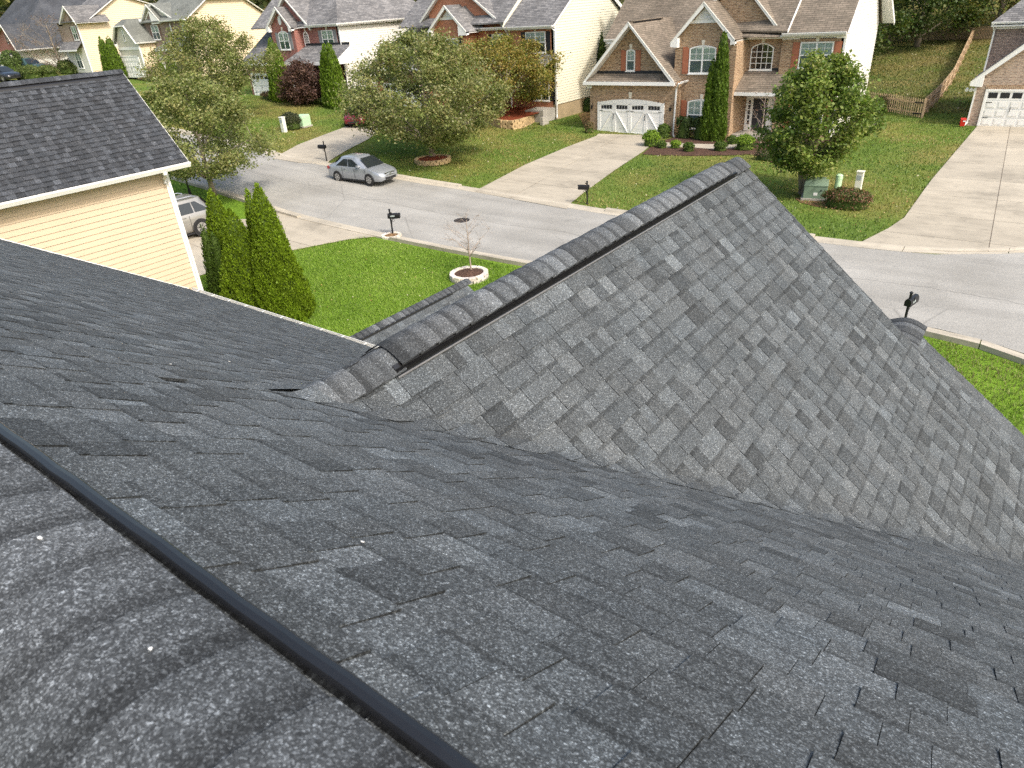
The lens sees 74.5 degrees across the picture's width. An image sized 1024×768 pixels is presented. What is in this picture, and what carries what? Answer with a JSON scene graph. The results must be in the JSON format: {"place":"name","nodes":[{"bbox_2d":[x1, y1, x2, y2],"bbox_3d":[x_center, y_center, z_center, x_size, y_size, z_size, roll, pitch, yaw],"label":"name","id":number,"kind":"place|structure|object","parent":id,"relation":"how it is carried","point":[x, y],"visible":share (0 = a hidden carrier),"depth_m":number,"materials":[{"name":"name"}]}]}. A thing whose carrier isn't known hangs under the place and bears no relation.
{"place":"outdoors","nodes":[
{"label":"outdoors","id":0,"kind":"place"},
{"bbox_2d":[0,69,203,290],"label":"neighbour house","id":1,"kind":"structure","parent":0,"point":[89,161],"depth_m":18.21,"materials":[{"name":"beige plastic"}]},
{"bbox_2d":[187,212,374,275],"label":"driveway","id":2,"kind":"structure","parent":0,"point":[300,233],"depth_m":29.15,"materials":[{"name":"beige concrete"}]},
{"bbox_2d":[174,193,206,235],"bbox_3d":[-15.027,-6.909,28.711,1.973,1.708,4.484,19,37,34],"label":"parked car","id":3,"kind":"object","parent":2,"relation":"on","point":[192,209],"visible":0.24,"depth_m":28.97,"materials":[{"name":"beige paint"}]},
{"bbox_2d":[274,110,385,163],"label":"driveway","id":4,"kind":"structure","parent":0,"point":[339,141],"depth_m":44.65,"materials":[{"name":"beige concrete"}]},
{"bbox_2d":[344,104,373,125],"bbox_3d":[-11.476,-20.473,50.855,1.888,1.492,4.410,-2,29,4],"label":"parked car","id":5,"kind":"object","parent":4,"relation":"on","point":[348,121],"visible":0.23,"depth_m":49.15,"materials":[{"name":"red paint"}]},
{"bbox_2d":[0,0,1023,434],"bbox_3d":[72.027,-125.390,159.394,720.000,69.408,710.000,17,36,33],"label":"ground","id":6,"kind":"structure","parent":0,"point":[666,176],"depth_m":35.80,"materials":[{"name":"green plant"}]},
{"bbox_2d":[0,0,14,15],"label":"wood","id":7,"kind":"object","parent":6,"relation":"on","point":[5,5],"visible":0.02,"depth_m":231.93,"materials":[{"name":"green plant"}]},
{"bbox_2d":[0,66,21,81],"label":"parked car","id":8,"kind":"object","parent":6,"relation":"on","point":[6,73],"visible":0.99,"depth_m":83.39,"materials":[{"name":"black paint"}]},
{"bbox_2d":[0,49,23,70],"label":"shrub","id":9,"kind":"object","parent":6,"relation":"on","point":[6,60],"visible":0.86,"depth_m":90.19,"materials":[{"name":"green plant"}]},
{"bbox_2d":[16,63,43,79],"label":"shrub","id":10,"kind":"object","parent":6,"relation":"on","point":[28,71],"visible":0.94,"depth_m":84.65,"materials":[{"name":"green plant"}]},
{"bbox_2d":[19,57,47,66],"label":"pickup truck","id":11,"kind":"object","parent":6,"relation":"on","point":[25,61],"visible":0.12,"depth_m":90.90,"materials":[{"name":"green paint"}]},
{"bbox_2d":[2,13,73,69],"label":"bare tree","id":12,"kind":"object","parent":6,"relation":"on","point":[46,51],"visible":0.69,"depth_m":89.06,"materials":[{"name":"brown plant"}]},
{"bbox_2d":[0,0,85,65],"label":"white sided house","id":13,"kind":"structure","parent":6,"relation":"on","point":[23,11],"depth_m":96.49,"materials":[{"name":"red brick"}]},
{"bbox_2d":[38,64,59,77],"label":"shrub","id":14,"kind":"object","parent":6,"relation":"on","point":[49,70],"visible":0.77,"depth_m":85.99,"materials":[{"name":"green plant"}]},
{"bbox_2d":[55,58,74,73],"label":"shrub","id":15,"kind":"object","parent":6,"relation":"on","point":[65,66],"visible":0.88,"depth_m":89.47,"materials":[{"name":"green plant"}]},
{"bbox_2d":[47,0,148,72],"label":"cream house","id":16,"kind":"structure","parent":6,"relation":"on","point":[85,24],"depth_m":87.03,"materials":[{"name":"beige plastic"}]},
{"bbox_2d":[98,36,105,70],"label":"arborvitae","id":17,"kind":"object","parent":6,"relation":"on","point":[101,51],"visible":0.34,"depth_m":80.68,"materials":[{"name":"green plant"}]},
{"bbox_2d":[105,36,127,78],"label":"arborvitae","id":18,"kind":"object","parent":6,"relation":"on","point":[114,59],"visible":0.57,"depth_m":79.97,"materials":[{"name":"green plant"}]},
{"bbox_2d":[112,0,265,77],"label":"greige house","id":19,"kind":"structure","parent":6,"relation":"on","point":[133,39],"depth_m":77.70,"materials":[{"name":"plastic"}]},
{"bbox_2d":[121,57,142,77],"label":"garage door","id":20,"kind":"structure","parent":19,"relation":"in","point":[129,62],"depth_m":80.29,"materials":[{"name":"white paint"}]},
{"bbox_2d":[150,25,161,39],"bbox_3d":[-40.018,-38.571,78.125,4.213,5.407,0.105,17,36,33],"label":"window","id":21,"kind":"structure","parent":19,"relation":"in","point":[155,31],"depth_m":77.88,"materials":[{"name":"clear glass"}]},
{"bbox_2d":[200,224,217,294],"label":"arborvitae","id":22,"kind":"object","parent":6,"relation":"on","point":[207,263],"visible":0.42,"depth_m":21.54,"materials":[{"name":"green plant"}]},
{"bbox_2d":[133,12,285,116],"bbox_3d":[-22.732,-24.451,51.778,11.840,7.806,9.811,5,31,15],"label":"street tree","id":23,"kind":"object","parent":6,"relation":"on","point":[231,56],"visible":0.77,"depth_m":50.44,"materials":[{"name":"green plant"}]},
{"bbox_2d":[135,69,288,196],"bbox_3d":[-15.254,-12.059,32.982,8.037,6.219,7.710,17,36,33],"label":"street tree","id":24,"kind":"object","parent":6,"relation":"on","point":[174,99],"visible":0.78,"depth_m":31.80,"materials":[{"name":"green plant"}]},
{"bbox_2d":[205,188,226,291],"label":"arborvitae","id":25,"kind":"object","parent":6,"relation":"on","point":[215,211],"visible":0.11,"depth_m":21.35,"materials":[{"name":"green plant"}]},
{"bbox_2d":[209,231,222,295],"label":"arborvitae","id":26,"kind":"object","parent":6,"relation":"on","point":[216,252],"visible":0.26,"depth_m":21.30,"materials":[{"name":"green plant"}]},
{"bbox_2d":[218,207,262,306],"bbox_3d":[-8.462,-3.729,21.188,2.194,3.666,2.160,17,36,33],"label":"arborvitae","id":27,"kind":"object","parent":6,"relation":"on","point":[236,281],"visible":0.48,"depth_m":20.69,"materials":[{"name":"green plant"}]},
{"bbox_2d":[244,187,253,237],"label":"arborvitae","id":28,"kind":"object","parent":6,"relation":"on","point":[248,205],"visible":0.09,"depth_m":20.75,"materials":[{"name":"green plant"}]},
{"bbox_2d":[266,37,290,102],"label":"arborvitae","id":29,"kind":"object","parent":6,"relation":"on","point":[272,91],"visible":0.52,"depth_m":59.28,"materials":[{"name":"green plant"}]},
{"bbox_2d":[141,0,416,8],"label":"wood","id":30,"kind":"object","parent":6,"relation":"on","point":[264,2],"visible":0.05,"depth_m":165.39,"materials":[{"name":"green plant"}]},
{"bbox_2d":[278,116,287,132],"bbox_3d":[-16.437,-18.633,48.401,0.381,1.050,0.340,17,36,33],"label":"cable pedestal","id":31,"kind":"object","parent":6,"relation":"on","point":[283,124],"visible":1,"depth_m":48.29,"materials":[{"name":"beige plastic"}]},
{"bbox_2d":[251,182,316,321],"bbox_3d":[-7.254,-3.920,20.601,1.872,4.452,1.861,-16,32,-20],"label":"arborvitae","id":32,"kind":"object","parent":6,"relation":"on","point":[282,287],"visible":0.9,"depth_m":20.38,"materials":[{"name":"green plant"}]},
{"bbox_2d":[280,112,301,129],"bbox_3d":[-16.228,-19.321,49.289,1.831,1.287,1.520,17,36,33],"label":"shrub","id":33,"kind":"object","parent":6,"relation":"on","point":[292,120],"visible":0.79,"depth_m":48.93,"materials":[{"name":"green plant"}]},
{"bbox_2d":[274,56,321,105],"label":"plum tree","id":34,"kind":"object","parent":6,"relation":"on","point":[307,89],"visible":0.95,"depth_m":57.19,"materials":[{"name":"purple plant"}]},
{"bbox_2d":[298,114,312,127],"bbox_3d":[-15.581,-19.537,50.043,0.978,0.850,0.990,11,33,25],"label":"transformer box","id":35,"kind":"object","parent":6,"relation":"on","point":[305,121],"visible":0.74,"depth_m":49.80,"materials":[{"name":"green metal"}]},
{"bbox_2d":[318,52,327,107],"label":"arborvitae","id":36,"kind":"object","parent":6,"relation":"on","point":[322,84],"visible":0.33,"depth_m":56.23,"materials":[{"name":"green plant"}]},
{"bbox_2d":[320,43,330,108],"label":"arborvitae","id":37,"kind":"object","parent":6,"relation":"on","point":[323,62],"visible":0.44,"depth_m":55.57,"materials":[{"name":"green plant"}]},
{"bbox_2d":[243,0,415,96],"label":"red brick house","id":38,"kind":"structure","parent":6,"relation":"on","point":[349,31],"depth_m":59.46,"materials":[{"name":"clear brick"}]},
{"bbox_2d":[252,75,268,94],"bbox_3d":[-23.284,-28.150,63.767,3.800,2.050,0.145,17,36,33],"label":"garage door","id":39,"kind":"structure","parent":38,"relation":"in","point":[262,85],"depth_m":64.02,"materials":[{"name":"white paint"}]},
{"bbox_2d":[278,31,290,50],"bbox_3d":[-20.404,-30.742,60.368,1.482,1.562,0.105,17,36,33],"label":"window","id":40,"kind":"structure","parent":38,"relation":"in","point":[283,36],"depth_m":60.39,"materials":[{"name":"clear glass"}]},
{"bbox_2d":[321,30,333,42],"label":"window","id":41,"kind":"structure","parent":38,"relation":"in","point":[327,35],"depth_m":58.12,"materials":[{"name":"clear glass"}]},
{"bbox_2d":[324,42,348,109],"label":"arborvitae","id":42,"kind":"object","parent":6,"relation":"on","point":[333,69],"visible":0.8,"depth_m":55.46,"materials":[{"name":"green plant"}]},
{"bbox_2d":[201,235,520,336],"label":"grass","id":43,"kind":"structure","parent":6,"relation":"on","point":[381,263],"depth_m":24.51,"materials":[{"name":"green plant"}]},
{"bbox_2d":[381,231,401,239],"bbox_3d":[-5.147,-6.344,28.708,0.864,0.150,0.866,17,36,33],"label":"mailbox ring","id":44,"kind":"object","parent":6,"relation":"on","point":[385,236],"visible":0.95,"depth_m":28.62,"materials":[{"name":"stone"}]},
{"bbox_2d":[387,209,400,232],"bbox_3d":[-4.969,-6.889,28.628,0.545,1.150,0.190,-2,29,3],"label":"mailbox","id":45,"kind":"object","parent":44,"relation":"on","point":[391,216],"visible":0.95,"depth_m":28.45,"materials":[{"name":"black paint"}]},
{"bbox_2d":[414,154,450,165],"bbox_3d":[-4.775,-13.528,40.606,2.221,0.310,2.222,17,36,33],"label":"ring","id":46,"kind":"object","parent":6,"relation":"on","point":[427,160],"visible":0.93,"depth_m":40.08,"materials":[{"name":"beige stone"}]},
{"bbox_2d":[324,20,521,156],"bbox_3d":[-5.418,-16.772,39.175,12.068,7.618,10.803,17,36,33],"label":"lawn tree","id":47,"kind":"object","parent":46,"relation":"in","point":[431,56],"visible":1,"depth_m":37.28,"materials":[{"name":"green plant"}]},
{"bbox_2d":[441,208,494,269],"bbox_3d":[-1.515,-4.855,23.467,2.041,2.580,1.933,-6,29,-3],"label":"young tree","id":48,"kind":"object","parent":6,"relation":"on","point":[466,242],"visible":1,"depth_m":23.52,"materials":[{"name":"grey plant"}]},
{"bbox_2d":[449,265,488,284],"bbox_3d":[-1.525,-3.895,23.916,1.398,0.270,1.399,17,36,33],"label":"planter ring","id":49,"kind":"object","parent":6,"relation":"on","point":[475,274],"visible":0.92,"depth_m":23.72,"materials":[{"name":"white stone"}]},
{"bbox_2d":[369,0,621,125],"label":"orange brick house","id":50,"kind":"structure","parent":6,"relation":"on","point":[575,28],"depth_m":51.87,"materials":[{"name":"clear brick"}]},
{"bbox_2d":[525,31,545,53],"bbox_3d":[1.743,-25.330,50.037,1.885,1.482,0.105,17,36,33],"label":"window","id":51,"kind":"structure","parent":50,"relation":"in","point":[540,33],"depth_m":49.81,"materials":[{"name":"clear glass"}]},
{"bbox_2d":[534,79,549,101],"bbox_3d":[2.228,-22.444,51.422,1.555,1.660,0.105,17,36,33],"label":"window","id":52,"kind":"structure","parent":50,"relation":"in","point":[548,98],"depth_m":51.48,"materials":[{"name":"clear glass"}]},
{"bbox_2d":[486,114,534,129],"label":"retaining wall","id":53,"kind":"structure","parent":6,"relation":"on","point":[523,122],"depth_m":48.96,"materials":[{"name":"beige stone"}]},
{"bbox_2d":[472,107,539,119],"bbox_3d":[0.423,-21.588,52.761,9.023,0.360,6.711,49,58,55],"label":"mulch bed","id":54,"kind":"object","parent":53,"relation":"on","point":[514,113],"visible":0.46,"depth_m":50.75,"materials":[{"name":"brown wood"}]},
{"bbox_2d":[443,26,570,114],"bbox_3d":[-0.885,-22.791,49.472,11.059,6.122,10.869,17,36,33],"label":"turning tree","id":55,"kind":"object","parent":54,"relation":"on","point":[498,50],"visible":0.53,"depth_m":47.99,"materials":[{"name":"green plant"}]},
{"bbox_2d":[0,157,1023,767],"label":"house","id":56,"kind":"structure","parent":6,"relation":"on","point":[718,465],"depth_m":1.88,"materials":[{"name":"grey"}]},
{"bbox_2d":[578,181,589,204],"bbox_3d":[3.328,-8.914,31.361,0.545,1.090,0.190,5,31,16],"label":"mailbox","id":57,"kind":"object","parent":6,"relation":"on","point":[586,187],"visible":1,"depth_m":31.19,"materials":[{"name":"black paint"}]},
{"bbox_2d":[579,111,589,125],"bbox_3d":[5.495,-19.846,50.909,0.874,0.232,9.134,-1,30,6],"label":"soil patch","id":58,"kind":"object","parent":6,"relation":"on","point":[585,118],"visible":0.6,"depth_m":52.22,"materials":[{"name":"brown soil"}]},
{"bbox_2d":[584,120,593,132],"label":"shrub","id":59,"kind":"object","parent":58,"relation":"on","point":[588,127],"visible":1,"depth_m":46.82,"materials":[{"name":"green plant"}]},
{"bbox_2d":[167,127,1023,253],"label":"kerb","id":60,"kind":"structure","parent":6,"relation":"on","point":[819,239],"depth_m":27.50,"materials":[{"name":"concrete"}]},
{"bbox_2d":[168,174,1023,364],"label":"kerb","id":61,"kind":"structure","parent":6,"relation":"on","point":[998,350],"depth_m":26.15,"materials":[{"name":"concrete"}]},
{"bbox_2d":[597,32,605,61],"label":"arborvitae","id":62,"kind":"object","parent":6,"relation":"on","point":[601,49],"visible":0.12,"depth_m":53.42,"materials":[{"name":"green plant"}]},
{"bbox_2d":[278,41,989,319],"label":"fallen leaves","id":63,"kind":"object","parent":6,"relation":"on","point":[679,156],"visible":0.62,"depth_m":41.77,"materials":[{"name":"brown plant"}]},
{"bbox_2d":[657,123,671,137],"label":"boxwood","id":64,"kind":"object","parent":6,"relation":"on","point":[663,129],"visible":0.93,"depth_m":44.26,"materials":[{"name":"green plant"}]},
{"bbox_2d":[642,137,831,161],"bbox_3d":[13.979,-14.375,40.718,10.881,0.031,8.194,17,36,33],"label":"mulch bed","id":65,"kind":"object","parent":6,"relation":"on","point":[680,151],"visible":0.36,"depth_m":40.43,"materials":[{"name":"brown soil"}]},
{"bbox_2d":[642,129,660,146],"bbox_3d":[8.752,-15.474,42.253,1.210,1.043,1.203,17,36,33],"label":"boxwood","id":66,"kind":"object","parent":65,"relation":"on","point":[650,138],"visible":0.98,"depth_m":42.02,"materials":[{"name":"green plant"}]},
{"bbox_2d":[675,115,693,138],"bbox_3d":[11.216,-16.765,43.849,1.103,1.420,1.041,17,36,33],"label":"clipped shrub","id":67,"kind":"object","parent":65,"relation":"on","point":[684,128],"visible":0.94,"depth_m":43.71,"materials":[{"name":"green plant"}]},
{"bbox_2d":[682,142,694,151],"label":"boxwood","id":68,"kind":"object","parent":65,"relation":"on","point":[688,146],"visible":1,"depth_m":40.26,"materials":[{"name":"green plant"}]},
{"bbox_2d":[691,116,700,139],"bbox_3d":[12.167,-16.483,43.269,1.258,1.412,1.058,17,36,33],"label":"clipped shrub","id":69,"kind":"object","parent":65,"relation":"on","point":[696,122],"visible":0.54,"depth_m":43.18,"materials":[{"name":"green plant"}]},
{"bbox_2d":[699,58,715,140],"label":"arborvitae","id":70,"kind":"object","parent":65,"relation":"on","point":[704,120],"visible":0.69,"depth_m":41.86,"materials":[{"name":"green plant"}]},
{"bbox_2d":[707,31,729,141],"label":"arborvitae","id":71,"kind":"object","parent":65,"relation":"on","point":[719,114],"visible":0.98,"depth_m":41.26,"materials":[{"name":"green plant"}]},
{"bbox_2d":[713,139,728,151],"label":"boxwood","id":72,"kind":"object","parent":65,"relation":"on","point":[719,145],"visible":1,"depth_m":39.83,"materials":[{"name":"green plant"}]},
{"bbox_2d":[735,133,755,150],"bbox_3d":[13.724,-14.297,39.741,1.293,0.936,1.123,17,36,33],"label":"boxwood","id":73,"kind":"object","parent":65,"relation":"on","point":[742,143],"visible":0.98,"depth_m":39.51,"materials":[{"name":"green plant"}]},
{"bbox_2d":[735,87,776,142],"bbox_3d":[15.146,-15.822,39.994,3.463,3.375,2.942,-7,30,-5],"label":"bare shrub","id":74,"kind":"object","parent":65,"relation":"on","point":[751,130],"visible":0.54,"depth_m":40.19,"materials":[{"name":"brown plant"}]},
{"bbox_2d":[754,150,772,160],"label":"shrub","id":75,"kind":"object","parent":65,"relation":"on","point":[760,156],"visible":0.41,"depth_m":37.05,"materials":[{"name":"green plant"}]},
{"bbox_2d":[583,0,894,138],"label":"tan brick house","id":76,"kind":"structure","parent":6,"relation":"on","point":[650,70],"depth_m":43.18,"materials":[{"name":"brown brick"}]},
{"bbox_2d":[625,49,634,71],"bbox_3d":[7.886,-21.501,44.810,0.727,1.375,0.105,17,36,33],"label":"window","id":77,"kind":"structure","parent":76,"relation":"in","point":[630,54],"depth_m":44.83,"materials":[{"name":"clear glass"}]},
{"bbox_2d":[599,103,661,133],"bbox_3d":[8.057,-18.118,46.116,4.789,1.980,0.150,17,36,33],"label":"garage door","id":78,"kind":"structure","parent":76,"relation":"in","point":[623,118],"depth_m":46.10,"materials":[{"name":"white paint"}]},
{"bbox_2d":[687,99,703,129],"bbox_3d":[12.270,-17.541,43.911,1.935,1.880,0.105,17,36,33],"label":"window","id":79,"kind":"structure","parent":76,"relation":"in","point":[694,107],"depth_m":43.97,"materials":[{"name":"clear glass"}]},
{"bbox_2d":[687,45,716,74],"bbox_3d":[11.965,-20.379,42.400,1.824,1.676,0.105,17,36,33],"label":"window","id":80,"kind":"structure","parent":76,"relation":"in","point":[700,57],"depth_m":42.47,"materials":[{"name":"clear glass"}]},
{"bbox_2d":[751,98,768,130],"bbox_3d":[16.011,-17.426,43.596,0.920,1.960,0.040,17,36,33],"label":"front door","id":81,"kind":"structure","parent":76,"relation":"in","point":[757,103],"depth_m":43.53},
{"bbox_2d":[748,43,773,70],"bbox_3d":[15.591,-20.412,42.080,1.485,1.581,0.105,17,36,33],"label":"window","id":82,"kind":"structure","parent":76,"relation":"in","point":[761,56],"depth_m":42.10,"materials":[{"name":"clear glass"}]},
{"bbox_2d":[797,41,834,68],"bbox_3d":[18.041,-19.516,40.067,1.965,1.487,0.105,17,36,33],"label":"window","id":83,"kind":"structure","parent":76,"relation":"in","point":[829,45],"depth_m":39.88,"materials":[{"name":"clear glass"}]},
{"bbox_2d":[748,48,892,194],"bbox_3d":[13.260,-11.240,29.335,5.771,6.112,5.626,17,36,33],"label":"maple tree","id":84,"kind":"object","parent":6,"relation":"on","point":[808,87],"visible":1,"depth_m":28.21,"materials":[{"name":"green plant"}]},
{"bbox_2d":[795,197,870,207],"bbox_3d":[13.991,-8.035,29.548,3.023,0.001,2.301,17,36,33],"label":"soil patch","id":85,"kind":"object","parent":6,"relation":"on","point":[813,203],"visible":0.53,"depth_m":29.42,"materials":[{"name":"brown soil"}]},
{"bbox_2d":[801,177,828,200],"bbox_3d":[13.478,-8.656,29.887,1.092,0.850,0.990,10,32,23],"label":"transformer box","id":86,"kind":"object","parent":85,"relation":"on","point":[814,188],"visible":0.8,"depth_m":29.58,"materials":[{"name":"green metal"}]},
{"bbox_2d":[820,186,873,210],"bbox_3d":[14.105,-7.885,28.393,2.178,0.876,1.305,17,36,33],"label":"shrub","id":87,"kind":"object","parent":85,"relation":"on","point":[845,198],"visible":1,"depth_m":28.08,"materials":[{"name":"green plant"}]},
{"bbox_2d":[834,174,842,187],"bbox_3d":[14.531,-8.873,30.038,0.295,0.950,0.302,17,36,33],"label":"cable pedestal","id":88,"kind":"object","parent":6,"relation":"on","point":[838,179],"visible":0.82,"depth_m":29.85,"materials":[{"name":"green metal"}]},
{"bbox_2d":[854,170,864,188],"bbox_3d":[15.507,-9.019,30.123,0.314,1.000,0.280,17,36,33],"label":"cable pedestal","id":89,"kind":"object","parent":6,"relation":"on","point":[859,178],"visible":0.78,"depth_m":29.96,"materials":[{"name":"beige plastic"}]},
{"bbox_2d":[857,97,887,122],"bbox_3d":[24.029,-18.270,44.821,1.881,1.578,1.754,17,36,33],"label":"shrub","id":90,"kind":"object","parent":6,"relation":"on","point":[882,110],"visible":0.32,"depth_m":44.40,"materials":[{"name":"green plant"}]},
{"bbox_2d":[873,0,926,60],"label":"woodland tree","id":91,"kind":"object","parent":6,"relation":"on","point":[900,20],"visible":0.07,"depth_m":60.01,"materials":[{"name":"green plant"}]},
{"bbox_2d":[904,291,918,316],"bbox_3d":[10.730,-2.012,18.163,0.545,1.150,0.190,-26,36,-34],"label":"mailbox","id":92,"kind":"object","parent":6,"relation":"on","point":[911,300],"visible":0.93,"depth_m":17.92,"materials":[{"name":"black paint"}]},
{"bbox_2d":[867,31,991,113],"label":"grass","id":93,"kind":"structure","parent":6,"relation":"on","point":[936,71],"depth_m":59.72,"materials":[{"name":"green plant"}]},
{"bbox_2d":[876,26,992,40],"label":"picket fence","id":94,"kind":"object","parent":6,"relation":"on","point":[990,29],"visible":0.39,"depth_m":68.06,"materials":[{"name":"brown wood"}]},
{"bbox_2d":[879,0,1003,47],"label":"woodland tree","id":95,"kind":"object","parent":6,"relation":"on","point":[928,6],"visible":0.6,"depth_m":64.72,"materials":[{"name":"green plant"}]},
{"bbox_2d":[921,28,975,117],"bbox_3d":[36.989,-26.736,56.165,0.420,3.595,33.682,16,35,31],"label":"picket fence","id":96,"kind":"object","parent":6,"relation":"on","point":[932,98],"visible":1,"depth_m":51.67,"materials":[{"name":"brown wood"}]},
{"bbox_2d":[888,94,923,116],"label":"picket gate","id":97,"kind":"structure","parent":96,"relation":"attached to","point":[907,101],"depth_m":46.26,"materials":[{"name":"brown wood"}]},
{"bbox_2d":[923,335,1023,429],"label":"grass","id":98,"kind":"structure","parent":6,"relation":"on","point":[987,369],"depth_m":16.03,"materials":[{"name":"green plant"}]},
{"bbox_2d":[939,0,1020,35],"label":"woodland tree","id":99,"kind":"object","parent":6,"relation":"on","point":[995,16],"visible":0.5,"depth_m":65.40,"materials":[{"name":"green plant"}]},
{"bbox_2d":[965,0,1023,126],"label":"brown brick house","id":100,"kind":"structure","parent":6,"relation":"on","point":[997,82],"depth_m":40.69,"materials":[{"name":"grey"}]},
{"bbox_2d":[979,91,1023,126],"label":"garage door","id":101,"kind":"structure","parent":100,"relation":"in","point":[1001,108],"depth_m":40.75,"materials":[{"name":"white paint"}]},
{"bbox_2d":[475,134,647,208],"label":"driveway","id":102,"kind":"structure","parent":0,"point":[561,175],"depth_m":37.66,"materials":[{"name":"beige concrete"}]},
{"bbox_2d":[177,133,1023,352],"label":"street","id":103,"kind":"structure","parent":0,"point":[980,296],"depth_m":28.02,"materials":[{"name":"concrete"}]},
{"bbox_2d":[327,153,397,185],"bbox_3d":[-8.198,-11.830,36.913,4.101,1.388,1.756,15,35,30],"label":"parked car","id":104,"kind":"object","parent":103,"relation":"on","point":[369,170],"visible":1,"depth_m":36.27,"materials":[{"name":"silver metal"}]},
{"bbox_2d":[666,142,736,148],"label":"front path","id":105,"kind":"structure","parent":0,"point":[704,146],"depth_m":41.37,"materials":[{"name":"beige concrete"}]},
{"bbox_2d":[862,125,1023,251],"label":"driveway","id":106,"kind":"structure","parent":0,"point":[971,195],"depth_m":28.04,"materials":[{"name":"beige concrete"}]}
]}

